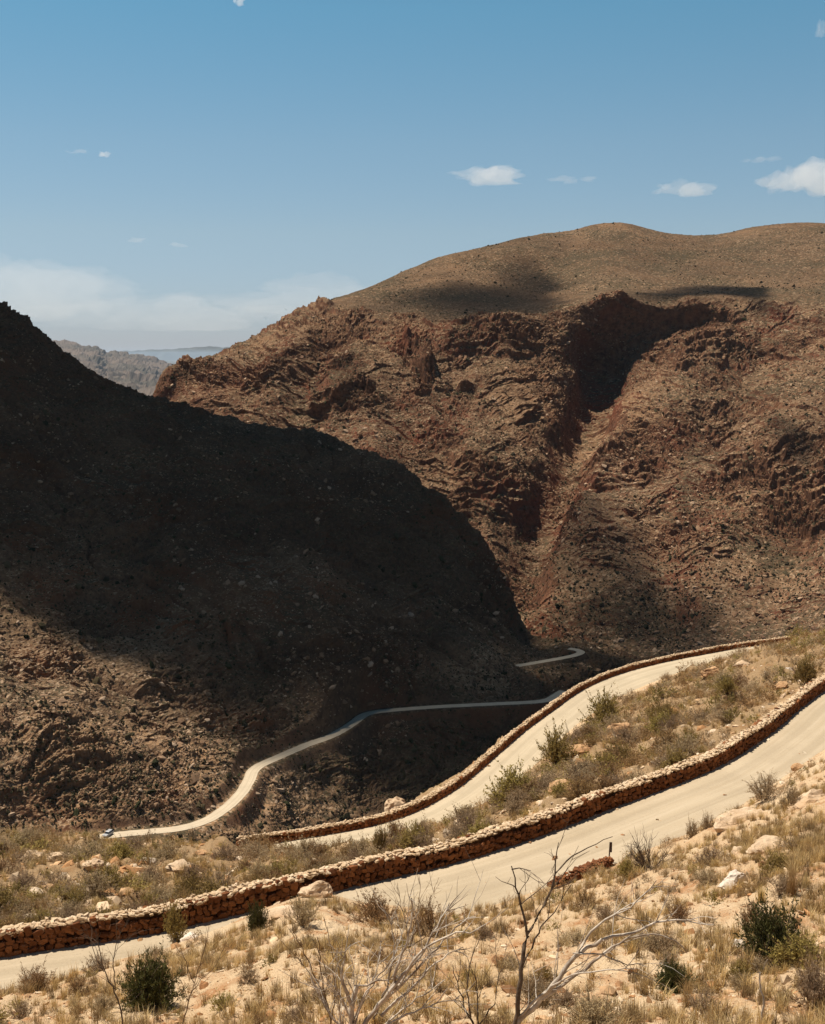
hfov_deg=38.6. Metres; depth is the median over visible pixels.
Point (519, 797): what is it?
dry shrub
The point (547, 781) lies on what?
dry shrub
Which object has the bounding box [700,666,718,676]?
rock outcrop
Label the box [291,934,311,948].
dry shrub
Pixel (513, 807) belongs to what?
dry shrub
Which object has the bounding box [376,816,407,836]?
dry shrub
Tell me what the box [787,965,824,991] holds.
dry shrub
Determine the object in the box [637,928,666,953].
dry shrub
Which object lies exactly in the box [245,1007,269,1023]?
dry shrub
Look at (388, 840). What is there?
dry shrub
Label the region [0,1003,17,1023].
green bush
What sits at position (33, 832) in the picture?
dry shrub
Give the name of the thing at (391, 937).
dry shrub
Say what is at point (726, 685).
green bush
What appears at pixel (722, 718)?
dry shrub
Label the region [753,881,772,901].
grass tuft
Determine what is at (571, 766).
dry shrub
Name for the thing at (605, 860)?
stone wall
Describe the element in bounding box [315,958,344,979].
dry shrub
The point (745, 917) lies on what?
dry shrub
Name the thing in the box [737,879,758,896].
dry shrub
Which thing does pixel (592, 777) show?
dry shrub
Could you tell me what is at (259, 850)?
dry shrub
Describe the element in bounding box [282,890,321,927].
dry shrub
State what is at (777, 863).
green bush
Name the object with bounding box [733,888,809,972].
green bush
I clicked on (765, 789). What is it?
dry shrub
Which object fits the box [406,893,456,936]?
dry shrub
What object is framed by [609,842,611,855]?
sign post
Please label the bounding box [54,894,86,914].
dry shrub
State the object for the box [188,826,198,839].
dry shrub
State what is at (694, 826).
dry shrub
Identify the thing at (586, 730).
dry shrub
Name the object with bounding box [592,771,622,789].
dry shrub
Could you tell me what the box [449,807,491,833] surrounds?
dry shrub
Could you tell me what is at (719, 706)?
dry shrub
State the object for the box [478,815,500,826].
dry shrub
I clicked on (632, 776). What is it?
dry shrub
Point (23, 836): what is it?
dry shrub
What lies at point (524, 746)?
road
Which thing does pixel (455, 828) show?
dry shrub
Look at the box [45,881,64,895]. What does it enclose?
green bush
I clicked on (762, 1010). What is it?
dead shrub
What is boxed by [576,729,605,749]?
dry shrub
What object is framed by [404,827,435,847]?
dry shrub
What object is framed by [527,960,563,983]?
dry shrub
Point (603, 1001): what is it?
dry shrub
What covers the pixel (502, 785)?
green bush
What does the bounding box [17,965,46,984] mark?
dry shrub
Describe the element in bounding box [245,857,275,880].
dry shrub
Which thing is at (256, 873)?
dry shrub
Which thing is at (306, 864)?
dry shrub
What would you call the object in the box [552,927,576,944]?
dry shrub
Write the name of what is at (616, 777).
dry shrub
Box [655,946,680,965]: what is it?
dry shrub
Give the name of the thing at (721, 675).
dry shrub
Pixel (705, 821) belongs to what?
dry shrub
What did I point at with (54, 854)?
rock slab
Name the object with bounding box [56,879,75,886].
dry shrub
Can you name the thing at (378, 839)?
green bush
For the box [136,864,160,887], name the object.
dry shrub
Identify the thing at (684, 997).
grass tuft
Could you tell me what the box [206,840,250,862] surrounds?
dry shrub
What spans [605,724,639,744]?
dry shrub
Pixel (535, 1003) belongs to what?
dead tree
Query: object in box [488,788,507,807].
dry shrub
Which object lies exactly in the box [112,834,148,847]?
dry shrub
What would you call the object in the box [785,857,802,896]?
grass tuft
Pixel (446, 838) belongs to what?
dry shrub
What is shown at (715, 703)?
dry shrub
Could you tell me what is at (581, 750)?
rock outcrop
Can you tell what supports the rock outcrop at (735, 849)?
on the ground at (500, 997)
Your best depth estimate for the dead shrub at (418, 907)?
31.67 m
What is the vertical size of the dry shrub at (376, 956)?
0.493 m
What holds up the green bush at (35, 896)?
on the ground at (500, 997)
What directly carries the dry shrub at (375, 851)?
on the ground at (500, 997)
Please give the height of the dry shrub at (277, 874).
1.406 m
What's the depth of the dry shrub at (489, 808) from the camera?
79.17 m
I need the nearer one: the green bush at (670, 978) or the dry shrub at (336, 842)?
the green bush at (670, 978)
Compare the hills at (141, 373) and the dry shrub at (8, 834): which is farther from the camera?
the hills at (141, 373)
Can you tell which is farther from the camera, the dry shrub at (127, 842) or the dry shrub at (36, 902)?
the dry shrub at (127, 842)
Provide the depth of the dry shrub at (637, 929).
28.91 m
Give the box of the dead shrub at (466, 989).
[428,917,515,1023]
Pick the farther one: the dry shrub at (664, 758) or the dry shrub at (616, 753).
the dry shrub at (616, 753)
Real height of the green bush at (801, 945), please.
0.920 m
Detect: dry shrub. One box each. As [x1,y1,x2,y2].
[0,821,10,838]
[0,835,18,853]
[0,857,25,874]
[0,865,48,892]
[0,903,16,915]
[0,912,40,928]
[4,847,37,862]
[4,996,36,1019]
[6,894,34,911]
[10,827,38,845]
[11,899,41,916]
[13,908,34,922]
[14,956,63,993]
[17,820,47,843]
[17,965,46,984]
[26,832,62,850]
[26,895,52,912]
[37,867,71,886]
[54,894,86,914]
[55,841,86,861]
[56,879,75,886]
[56,903,87,917]
[56,969,98,999]
[76,836,108,857]
[77,866,117,897]
[80,949,118,974]
[85,987,118,1014]
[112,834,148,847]
[112,898,135,910]
[122,838,139,854]
[125,898,141,909]
[130,896,171,906]
[135,862,162,882]
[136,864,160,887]
[138,952,169,971]
[140,942,168,957]
[143,848,168,864]
[147,874,170,899]
[150,832,186,862]
[152,890,179,903]
[158,887,180,899]
[171,885,199,899]
[176,859,205,879]
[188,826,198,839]
[196,864,240,891]
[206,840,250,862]
[229,855,252,873]
[236,863,270,882]
[236,963,261,986]
[238,839,267,857]
[238,843,257,857]
[245,824,271,847]
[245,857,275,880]
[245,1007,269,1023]
[264,863,293,878]
[278,834,329,860]
[280,1000,316,1023]
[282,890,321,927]
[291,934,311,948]
[294,849,319,862]
[298,827,337,857]
[299,853,320,868]
[301,851,329,869]
[308,981,332,1002]
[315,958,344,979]
[318,856,333,866]
[319,855,335,865]
[322,852,348,865]
[327,834,347,847]
[331,840,351,857]
[342,831,373,859]
[342,845,365,860]
[345,836,371,852]
[345,880,401,926]
[352,847,386,856]
[361,844,383,856]
[363,944,390,963]
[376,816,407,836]
[381,831,401,851]
[383,928,405,948]
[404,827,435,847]
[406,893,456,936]
[408,818,435,833]
[440,820,465,840]
[445,827,463,839]
[446,802,476,821]
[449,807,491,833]
[470,921,497,939]
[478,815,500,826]
[481,1003,512,1023]
[484,795,500,810]
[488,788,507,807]
[490,958,516,969]
[493,972,513,984]
[497,952,530,971]
[500,794,527,815]
[503,779,531,799]
[504,787,532,808]
[506,775,548,800]
[507,787,534,806]
[509,967,563,1005]
[515,970,556,999]
[529,766,562,798]
[535,766,562,779]
[543,979,585,1010]
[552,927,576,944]
[553,793,579,800]
[557,982,627,1023]
[562,724,585,744]
[562,753,599,777]
[564,772,600,799]
[564,926,591,946]
[564,992,605,1018]
[566,756,601,775]
[566,883,609,910]
[567,769,589,786]
[570,770,596,789]
[572,723,601,740]
[572,767,598,779]
[574,722,603,739]
[575,757,602,776]
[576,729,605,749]
[584,756,624,774]
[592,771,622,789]
[592,904,617,919]
[594,745,623,768]
[595,768,625,785]
[596,995,615,1010]
[601,712,629,726]
[603,735,618,744]
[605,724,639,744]
[618,768,643,781]
[621,917,652,943]
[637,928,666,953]
[642,916,690,957]
[645,726,680,754]
[647,748,667,767]
[655,712,687,733]
[655,748,690,768]
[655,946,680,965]
[663,729,706,756]
[665,901,695,924]
[682,986,730,1016]
[685,815,699,838]
[685,864,725,886]
[687,706,712,723]
[689,840,729,867]
[699,811,714,831]
[712,666,741,687]
[712,698,731,710]
[713,704,740,722]
[714,693,733,712]
[720,687,749,706]
[725,967,753,991]
[727,672,748,688]
[735,894,760,927]
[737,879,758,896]
[740,770,790,803]
[746,950,775,972]
[752,929,797,967]
[766,870,801,900]
[777,781,802,808]
[779,950,824,1006]
[784,661,819,674]
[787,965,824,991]
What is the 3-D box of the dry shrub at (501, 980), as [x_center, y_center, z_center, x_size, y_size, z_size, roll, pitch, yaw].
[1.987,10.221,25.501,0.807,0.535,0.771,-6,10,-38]
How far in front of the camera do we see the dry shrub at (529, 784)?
74.74 m
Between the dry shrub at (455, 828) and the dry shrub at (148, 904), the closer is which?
the dry shrub at (148, 904)
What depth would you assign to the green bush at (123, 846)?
71.39 m
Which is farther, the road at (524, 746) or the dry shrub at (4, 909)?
the road at (524, 746)
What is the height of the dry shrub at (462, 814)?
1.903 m
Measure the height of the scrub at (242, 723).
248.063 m
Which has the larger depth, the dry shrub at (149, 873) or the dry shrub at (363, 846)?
the dry shrub at (363, 846)
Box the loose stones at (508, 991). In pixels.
[0,770,824,1023]
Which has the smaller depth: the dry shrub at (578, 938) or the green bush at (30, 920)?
the dry shrub at (578, 938)
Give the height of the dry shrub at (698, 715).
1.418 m
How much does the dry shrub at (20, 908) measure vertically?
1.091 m
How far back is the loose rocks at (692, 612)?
878.48 m
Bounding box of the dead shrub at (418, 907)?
[374,844,456,949]
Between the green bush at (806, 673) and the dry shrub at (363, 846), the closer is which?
the dry shrub at (363, 846)
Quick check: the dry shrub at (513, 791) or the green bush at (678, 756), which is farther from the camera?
the dry shrub at (513, 791)
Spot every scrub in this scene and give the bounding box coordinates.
[0,301,635,843]
[0,623,824,1020]
[153,222,824,655]
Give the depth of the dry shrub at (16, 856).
68.69 m
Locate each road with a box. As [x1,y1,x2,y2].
[0,691,824,988]
[100,690,565,838]
[238,644,768,850]
[516,648,584,666]
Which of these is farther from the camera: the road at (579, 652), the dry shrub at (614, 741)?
the road at (579, 652)
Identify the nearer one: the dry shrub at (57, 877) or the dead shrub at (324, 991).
the dead shrub at (324, 991)
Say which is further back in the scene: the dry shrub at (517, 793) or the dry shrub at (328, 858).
the dry shrub at (517, 793)
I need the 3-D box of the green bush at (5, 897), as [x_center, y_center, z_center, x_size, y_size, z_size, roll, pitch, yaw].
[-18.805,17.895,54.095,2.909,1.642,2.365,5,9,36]
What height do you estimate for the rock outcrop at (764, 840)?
0.628 m
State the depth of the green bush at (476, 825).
60.29 m
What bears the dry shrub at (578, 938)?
on the ground at (500, 997)
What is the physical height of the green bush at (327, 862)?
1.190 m
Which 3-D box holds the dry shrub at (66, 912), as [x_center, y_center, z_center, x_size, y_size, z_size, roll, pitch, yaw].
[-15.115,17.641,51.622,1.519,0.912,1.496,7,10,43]
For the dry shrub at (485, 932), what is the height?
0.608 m
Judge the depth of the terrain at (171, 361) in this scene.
58552.82 m
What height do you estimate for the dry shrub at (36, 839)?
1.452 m
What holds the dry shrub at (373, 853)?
on the ground at (500, 997)
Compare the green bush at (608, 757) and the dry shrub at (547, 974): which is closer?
the dry shrub at (547, 974)
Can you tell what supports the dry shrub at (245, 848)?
on the ground at (500, 997)
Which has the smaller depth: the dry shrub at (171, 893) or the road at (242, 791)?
the dry shrub at (171, 893)
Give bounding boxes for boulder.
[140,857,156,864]
[717,869,748,889]
[732,939,744,949]
[790,763,803,770]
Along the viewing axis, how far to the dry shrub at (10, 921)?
49.71 m
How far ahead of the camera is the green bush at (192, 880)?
55.24 m
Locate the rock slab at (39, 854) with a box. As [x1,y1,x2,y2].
[24,850,42,857]
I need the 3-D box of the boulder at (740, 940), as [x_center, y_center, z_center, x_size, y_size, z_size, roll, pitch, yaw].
[7.115,9.490,25.604,0.340,0.398,0.242,0,8,0]
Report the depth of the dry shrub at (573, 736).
100.82 m
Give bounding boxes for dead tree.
[278,845,518,1023]
[496,811,612,1023]
[502,872,715,1023]
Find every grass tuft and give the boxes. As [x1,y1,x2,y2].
[677,979,697,1006]
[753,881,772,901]
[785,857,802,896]
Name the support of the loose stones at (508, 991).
on the ground at (500, 997)
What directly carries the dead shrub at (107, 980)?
on the ground at (500, 997)
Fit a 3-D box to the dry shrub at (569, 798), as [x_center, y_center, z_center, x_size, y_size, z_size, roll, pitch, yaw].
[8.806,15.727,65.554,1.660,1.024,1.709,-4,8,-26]
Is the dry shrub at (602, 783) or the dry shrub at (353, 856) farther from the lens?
the dry shrub at (602, 783)
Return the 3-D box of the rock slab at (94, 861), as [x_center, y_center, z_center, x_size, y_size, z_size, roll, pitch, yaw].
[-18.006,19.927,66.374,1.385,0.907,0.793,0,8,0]
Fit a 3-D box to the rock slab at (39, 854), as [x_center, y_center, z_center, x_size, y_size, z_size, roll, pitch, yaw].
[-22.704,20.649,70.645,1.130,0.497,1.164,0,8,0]
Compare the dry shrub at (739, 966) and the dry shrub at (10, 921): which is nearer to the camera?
the dry shrub at (739, 966)
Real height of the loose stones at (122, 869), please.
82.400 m
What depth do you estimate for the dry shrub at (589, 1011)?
18.52 m
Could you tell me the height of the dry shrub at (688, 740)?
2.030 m
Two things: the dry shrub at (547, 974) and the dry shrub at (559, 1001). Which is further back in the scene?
the dry shrub at (547, 974)
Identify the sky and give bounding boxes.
[0,0,824,351]
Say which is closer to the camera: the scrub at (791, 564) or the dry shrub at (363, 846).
the dry shrub at (363, 846)
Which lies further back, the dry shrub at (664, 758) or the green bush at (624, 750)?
the green bush at (624, 750)
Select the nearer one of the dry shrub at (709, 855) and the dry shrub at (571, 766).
the dry shrub at (709, 855)
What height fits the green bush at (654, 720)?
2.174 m
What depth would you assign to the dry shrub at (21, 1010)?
29.63 m
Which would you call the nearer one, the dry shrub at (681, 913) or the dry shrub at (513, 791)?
the dry shrub at (681, 913)
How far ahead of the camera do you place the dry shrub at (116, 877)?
57.54 m
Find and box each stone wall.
[0,673,824,956]
[236,636,790,846]
[547,856,614,888]
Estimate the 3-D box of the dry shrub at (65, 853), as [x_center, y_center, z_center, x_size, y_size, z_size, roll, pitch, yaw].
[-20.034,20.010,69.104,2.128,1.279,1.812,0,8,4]
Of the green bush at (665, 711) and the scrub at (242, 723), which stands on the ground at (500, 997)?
the green bush at (665, 711)
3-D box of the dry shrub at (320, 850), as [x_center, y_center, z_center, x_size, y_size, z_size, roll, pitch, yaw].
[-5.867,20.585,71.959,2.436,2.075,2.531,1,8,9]
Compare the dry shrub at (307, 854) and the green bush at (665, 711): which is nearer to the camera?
the dry shrub at (307, 854)
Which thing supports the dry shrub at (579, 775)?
on the ground at (500, 997)
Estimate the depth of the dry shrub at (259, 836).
80.99 m
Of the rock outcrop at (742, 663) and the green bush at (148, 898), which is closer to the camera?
the green bush at (148, 898)
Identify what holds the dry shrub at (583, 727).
on the ground at (500, 997)
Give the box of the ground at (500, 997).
[0,635,824,1023]
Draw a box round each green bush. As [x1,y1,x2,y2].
[0,880,22,912]
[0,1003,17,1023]
[17,906,59,923]
[27,884,55,904]
[29,905,61,919]
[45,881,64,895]
[59,883,97,904]
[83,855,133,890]
[83,904,107,914]
[89,900,114,913]
[103,836,143,858]
[112,936,186,1013]
[127,998,150,1011]
[135,887,158,905]
[161,894,187,942]
[170,868,208,897]
[184,872,233,897]
[205,986,244,1011]
[243,894,271,933]
[262,856,285,873]
[274,859,304,877]
[277,853,304,866]
[318,857,335,866]
[369,819,387,853]
[384,822,437,850]
[407,821,428,843]
[444,801,476,815]
[459,813,492,836]
[483,755,563,806]
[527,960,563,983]
[532,718,586,766]
[542,778,573,797]
[574,745,624,769]
[576,682,623,724]
[600,735,642,762]
[610,851,638,881]
[638,707,672,737]
[639,700,662,718]
[651,704,677,718]
[652,698,680,720]
[654,945,703,993]
[657,741,690,768]
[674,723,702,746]
[713,671,740,695]
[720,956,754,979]
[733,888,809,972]
[757,845,791,876]
[760,919,824,969]
[784,650,821,686]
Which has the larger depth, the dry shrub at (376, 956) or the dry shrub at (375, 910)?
the dry shrub at (375, 910)
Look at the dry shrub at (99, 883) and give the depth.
55.37 m
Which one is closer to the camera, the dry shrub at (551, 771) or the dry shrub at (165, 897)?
the dry shrub at (165, 897)
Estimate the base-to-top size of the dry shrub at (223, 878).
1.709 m
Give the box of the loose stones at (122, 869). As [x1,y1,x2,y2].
[0,634,824,922]
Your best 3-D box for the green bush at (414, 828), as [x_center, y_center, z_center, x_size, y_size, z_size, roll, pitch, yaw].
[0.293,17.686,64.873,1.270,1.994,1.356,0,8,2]
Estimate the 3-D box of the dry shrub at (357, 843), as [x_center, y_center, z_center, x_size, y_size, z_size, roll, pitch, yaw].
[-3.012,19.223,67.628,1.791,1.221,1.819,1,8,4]
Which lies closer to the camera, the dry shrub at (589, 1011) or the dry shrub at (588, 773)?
the dry shrub at (589, 1011)
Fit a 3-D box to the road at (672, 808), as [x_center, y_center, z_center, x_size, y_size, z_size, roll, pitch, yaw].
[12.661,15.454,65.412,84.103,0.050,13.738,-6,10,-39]
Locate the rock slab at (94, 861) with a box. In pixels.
[82,858,104,871]
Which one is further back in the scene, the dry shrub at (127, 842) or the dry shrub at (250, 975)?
the dry shrub at (127, 842)
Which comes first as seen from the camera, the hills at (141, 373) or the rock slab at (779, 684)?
the rock slab at (779, 684)
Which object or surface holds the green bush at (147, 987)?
on the ground at (500, 997)
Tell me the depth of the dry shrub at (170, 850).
71.28 m
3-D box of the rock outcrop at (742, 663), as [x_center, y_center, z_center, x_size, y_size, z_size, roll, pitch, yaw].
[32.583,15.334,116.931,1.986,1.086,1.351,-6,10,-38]
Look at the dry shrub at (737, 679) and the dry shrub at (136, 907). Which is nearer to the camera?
the dry shrub at (136, 907)
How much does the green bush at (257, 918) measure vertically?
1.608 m
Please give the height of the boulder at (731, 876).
0.629 m
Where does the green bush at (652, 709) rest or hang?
on the ground at (500, 997)
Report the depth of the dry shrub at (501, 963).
29.44 m
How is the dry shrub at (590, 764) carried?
on the ground at (500, 997)
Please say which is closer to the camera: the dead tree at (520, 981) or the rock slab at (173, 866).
the dead tree at (520, 981)
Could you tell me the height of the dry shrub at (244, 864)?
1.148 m
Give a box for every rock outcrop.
[263,905,295,922]
[298,880,332,898]
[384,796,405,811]
[548,779,570,792]
[565,742,599,757]
[608,722,629,733]
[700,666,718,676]
[713,807,763,832]
[731,846,742,855]
[733,660,749,668]
[746,835,784,856]
[785,788,824,813]
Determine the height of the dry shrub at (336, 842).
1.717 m
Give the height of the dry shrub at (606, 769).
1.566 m
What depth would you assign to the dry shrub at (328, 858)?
61.24 m
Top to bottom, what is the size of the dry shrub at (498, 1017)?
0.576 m
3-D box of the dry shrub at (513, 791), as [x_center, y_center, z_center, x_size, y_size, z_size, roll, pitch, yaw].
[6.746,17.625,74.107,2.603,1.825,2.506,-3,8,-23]
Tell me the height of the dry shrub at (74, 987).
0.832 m
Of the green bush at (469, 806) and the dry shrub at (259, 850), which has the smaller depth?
the dry shrub at (259, 850)
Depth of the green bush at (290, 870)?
55.81 m
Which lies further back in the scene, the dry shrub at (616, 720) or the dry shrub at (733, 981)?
the dry shrub at (616, 720)
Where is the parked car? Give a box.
[102,829,113,836]
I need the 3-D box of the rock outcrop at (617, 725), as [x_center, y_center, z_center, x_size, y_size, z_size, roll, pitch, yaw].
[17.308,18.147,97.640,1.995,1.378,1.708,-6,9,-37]
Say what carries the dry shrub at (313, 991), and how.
on the ground at (500, 997)
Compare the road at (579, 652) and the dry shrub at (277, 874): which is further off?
the road at (579, 652)
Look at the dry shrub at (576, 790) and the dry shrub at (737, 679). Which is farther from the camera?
the dry shrub at (737, 679)
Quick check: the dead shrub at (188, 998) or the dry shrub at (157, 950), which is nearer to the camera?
the dead shrub at (188, 998)
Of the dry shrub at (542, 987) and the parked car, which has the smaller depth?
the dry shrub at (542, 987)
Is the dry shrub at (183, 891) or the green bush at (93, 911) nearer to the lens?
the green bush at (93, 911)
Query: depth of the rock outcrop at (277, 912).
41.82 m
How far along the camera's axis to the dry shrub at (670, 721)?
87.04 m
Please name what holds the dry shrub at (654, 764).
on the ground at (500, 997)
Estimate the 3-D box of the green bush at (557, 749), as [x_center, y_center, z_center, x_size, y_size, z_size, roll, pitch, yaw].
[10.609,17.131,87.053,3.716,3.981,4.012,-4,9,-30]
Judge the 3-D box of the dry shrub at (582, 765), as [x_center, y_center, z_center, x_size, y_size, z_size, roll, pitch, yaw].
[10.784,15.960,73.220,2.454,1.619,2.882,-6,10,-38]
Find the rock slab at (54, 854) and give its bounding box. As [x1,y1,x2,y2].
[47,852,76,862]
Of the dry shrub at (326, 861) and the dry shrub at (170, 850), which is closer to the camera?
the dry shrub at (326, 861)
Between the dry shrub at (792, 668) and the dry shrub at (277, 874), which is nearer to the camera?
the dry shrub at (277, 874)
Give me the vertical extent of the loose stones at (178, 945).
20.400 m
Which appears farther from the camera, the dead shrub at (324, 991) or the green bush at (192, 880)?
the green bush at (192, 880)
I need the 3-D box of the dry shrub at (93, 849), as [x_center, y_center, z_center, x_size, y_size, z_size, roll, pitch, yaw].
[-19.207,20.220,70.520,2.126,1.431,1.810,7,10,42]
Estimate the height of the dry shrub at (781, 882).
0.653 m
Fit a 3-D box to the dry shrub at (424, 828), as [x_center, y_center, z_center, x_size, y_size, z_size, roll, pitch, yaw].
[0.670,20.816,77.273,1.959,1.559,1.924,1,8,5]
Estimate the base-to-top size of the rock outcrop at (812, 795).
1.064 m
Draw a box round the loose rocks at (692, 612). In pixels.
[157,291,824,657]
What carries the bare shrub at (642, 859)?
on the ground at (500, 997)
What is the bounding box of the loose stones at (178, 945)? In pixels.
[10,645,822,962]
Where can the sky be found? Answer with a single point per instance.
(175, 174)
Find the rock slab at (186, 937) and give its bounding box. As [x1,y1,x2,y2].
[180,932,195,941]
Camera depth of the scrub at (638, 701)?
76.80 m
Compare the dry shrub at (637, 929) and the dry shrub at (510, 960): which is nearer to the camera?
the dry shrub at (510, 960)
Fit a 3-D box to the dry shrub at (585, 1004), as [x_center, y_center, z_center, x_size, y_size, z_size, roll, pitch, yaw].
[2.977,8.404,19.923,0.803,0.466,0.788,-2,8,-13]
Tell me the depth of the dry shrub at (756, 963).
23.64 m
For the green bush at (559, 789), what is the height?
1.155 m
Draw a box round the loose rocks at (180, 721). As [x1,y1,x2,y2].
[0,309,654,833]
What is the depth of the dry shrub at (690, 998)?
20.42 m
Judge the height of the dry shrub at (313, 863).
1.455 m
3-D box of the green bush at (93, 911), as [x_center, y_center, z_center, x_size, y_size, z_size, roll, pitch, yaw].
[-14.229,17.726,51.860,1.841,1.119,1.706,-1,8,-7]
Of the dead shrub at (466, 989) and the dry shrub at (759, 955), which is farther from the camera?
the dry shrub at (759, 955)
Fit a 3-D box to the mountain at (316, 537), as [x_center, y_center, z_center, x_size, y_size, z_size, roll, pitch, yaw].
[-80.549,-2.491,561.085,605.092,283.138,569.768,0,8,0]
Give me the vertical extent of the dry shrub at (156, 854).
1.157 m
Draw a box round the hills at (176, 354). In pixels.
[118,346,229,359]
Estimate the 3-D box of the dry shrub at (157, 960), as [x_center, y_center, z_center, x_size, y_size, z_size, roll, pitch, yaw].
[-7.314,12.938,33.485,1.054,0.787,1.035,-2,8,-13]
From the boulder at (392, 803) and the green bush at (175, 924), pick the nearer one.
the green bush at (175, 924)
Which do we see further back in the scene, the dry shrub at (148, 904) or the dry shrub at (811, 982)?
the dry shrub at (148, 904)
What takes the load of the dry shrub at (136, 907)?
on the ground at (500, 997)
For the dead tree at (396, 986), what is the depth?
18.76 m
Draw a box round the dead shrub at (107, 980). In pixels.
[72,913,150,1023]
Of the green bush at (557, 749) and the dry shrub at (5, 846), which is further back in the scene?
the green bush at (557, 749)
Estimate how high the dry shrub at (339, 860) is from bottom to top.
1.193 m
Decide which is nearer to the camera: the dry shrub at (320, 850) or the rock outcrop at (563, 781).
the rock outcrop at (563, 781)
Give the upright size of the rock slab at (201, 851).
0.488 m
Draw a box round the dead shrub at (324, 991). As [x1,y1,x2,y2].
[275,909,343,1023]
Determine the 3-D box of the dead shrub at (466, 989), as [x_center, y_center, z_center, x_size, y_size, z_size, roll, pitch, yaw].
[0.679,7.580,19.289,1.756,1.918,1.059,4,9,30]
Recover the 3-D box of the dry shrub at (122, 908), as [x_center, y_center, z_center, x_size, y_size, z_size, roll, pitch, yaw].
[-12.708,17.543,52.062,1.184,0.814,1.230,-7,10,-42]
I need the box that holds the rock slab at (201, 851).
[195,849,209,854]
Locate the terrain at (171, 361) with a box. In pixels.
[164,360,176,363]
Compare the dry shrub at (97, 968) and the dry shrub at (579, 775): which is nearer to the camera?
the dry shrub at (97, 968)
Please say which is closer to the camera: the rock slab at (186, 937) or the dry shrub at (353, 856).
the rock slab at (186, 937)
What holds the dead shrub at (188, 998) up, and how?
on the ground at (500, 997)
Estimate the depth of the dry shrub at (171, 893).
54.78 m
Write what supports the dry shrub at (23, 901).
on the ground at (500, 997)
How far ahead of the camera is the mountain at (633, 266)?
1060.46 m
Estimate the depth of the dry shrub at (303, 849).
72.42 m
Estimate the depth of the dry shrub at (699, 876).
36.23 m
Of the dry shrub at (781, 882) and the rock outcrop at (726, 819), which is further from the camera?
the rock outcrop at (726, 819)
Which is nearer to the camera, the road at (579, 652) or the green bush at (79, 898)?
the green bush at (79, 898)
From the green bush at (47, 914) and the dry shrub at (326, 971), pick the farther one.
the green bush at (47, 914)
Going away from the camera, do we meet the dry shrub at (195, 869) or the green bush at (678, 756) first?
the dry shrub at (195, 869)
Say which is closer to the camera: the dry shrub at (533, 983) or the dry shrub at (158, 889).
the dry shrub at (533, 983)
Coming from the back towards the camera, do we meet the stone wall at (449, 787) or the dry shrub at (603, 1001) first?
the stone wall at (449, 787)
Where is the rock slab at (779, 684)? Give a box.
[774,681,787,690]
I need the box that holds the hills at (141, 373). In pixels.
[52,339,171,395]
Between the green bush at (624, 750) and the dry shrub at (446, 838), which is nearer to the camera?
the dry shrub at (446, 838)
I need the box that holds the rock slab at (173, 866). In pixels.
[166,859,198,872]
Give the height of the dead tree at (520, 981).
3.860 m
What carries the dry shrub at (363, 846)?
on the ground at (500, 997)
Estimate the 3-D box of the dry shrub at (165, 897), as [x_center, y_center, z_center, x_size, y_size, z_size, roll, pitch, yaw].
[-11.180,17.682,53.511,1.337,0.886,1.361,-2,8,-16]
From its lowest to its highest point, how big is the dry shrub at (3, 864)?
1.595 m
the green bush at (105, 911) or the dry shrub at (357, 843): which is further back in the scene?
the dry shrub at (357, 843)
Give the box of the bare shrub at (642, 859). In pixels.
[623,827,675,870]
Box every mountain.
[0,301,655,843]
[153,222,824,657]
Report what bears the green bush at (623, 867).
on the ground at (500, 997)
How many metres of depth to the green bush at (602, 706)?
105.36 m
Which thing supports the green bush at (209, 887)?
on the ground at (500, 997)
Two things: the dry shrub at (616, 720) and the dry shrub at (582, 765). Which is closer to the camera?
the dry shrub at (582, 765)
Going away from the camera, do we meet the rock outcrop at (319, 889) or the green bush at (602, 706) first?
the rock outcrop at (319, 889)
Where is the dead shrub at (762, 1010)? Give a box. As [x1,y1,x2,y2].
[754,959,767,1022]
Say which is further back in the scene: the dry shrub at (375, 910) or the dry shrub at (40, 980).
the dry shrub at (375, 910)
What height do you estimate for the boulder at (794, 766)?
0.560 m
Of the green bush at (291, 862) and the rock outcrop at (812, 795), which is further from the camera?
the green bush at (291, 862)
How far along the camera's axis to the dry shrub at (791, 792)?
49.20 m
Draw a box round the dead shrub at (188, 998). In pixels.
[167,925,240,1023]
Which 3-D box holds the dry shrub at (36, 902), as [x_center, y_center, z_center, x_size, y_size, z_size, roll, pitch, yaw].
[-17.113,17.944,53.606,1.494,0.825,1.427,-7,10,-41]
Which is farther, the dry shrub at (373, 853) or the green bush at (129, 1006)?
the dry shrub at (373, 853)
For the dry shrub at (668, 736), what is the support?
on the ground at (500, 997)
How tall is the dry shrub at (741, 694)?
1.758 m
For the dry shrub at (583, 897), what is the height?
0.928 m
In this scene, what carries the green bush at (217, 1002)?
on the ground at (500, 997)
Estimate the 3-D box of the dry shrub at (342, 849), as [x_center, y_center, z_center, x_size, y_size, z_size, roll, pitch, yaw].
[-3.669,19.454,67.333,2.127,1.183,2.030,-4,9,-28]
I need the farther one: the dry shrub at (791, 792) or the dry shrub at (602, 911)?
the dry shrub at (791, 792)

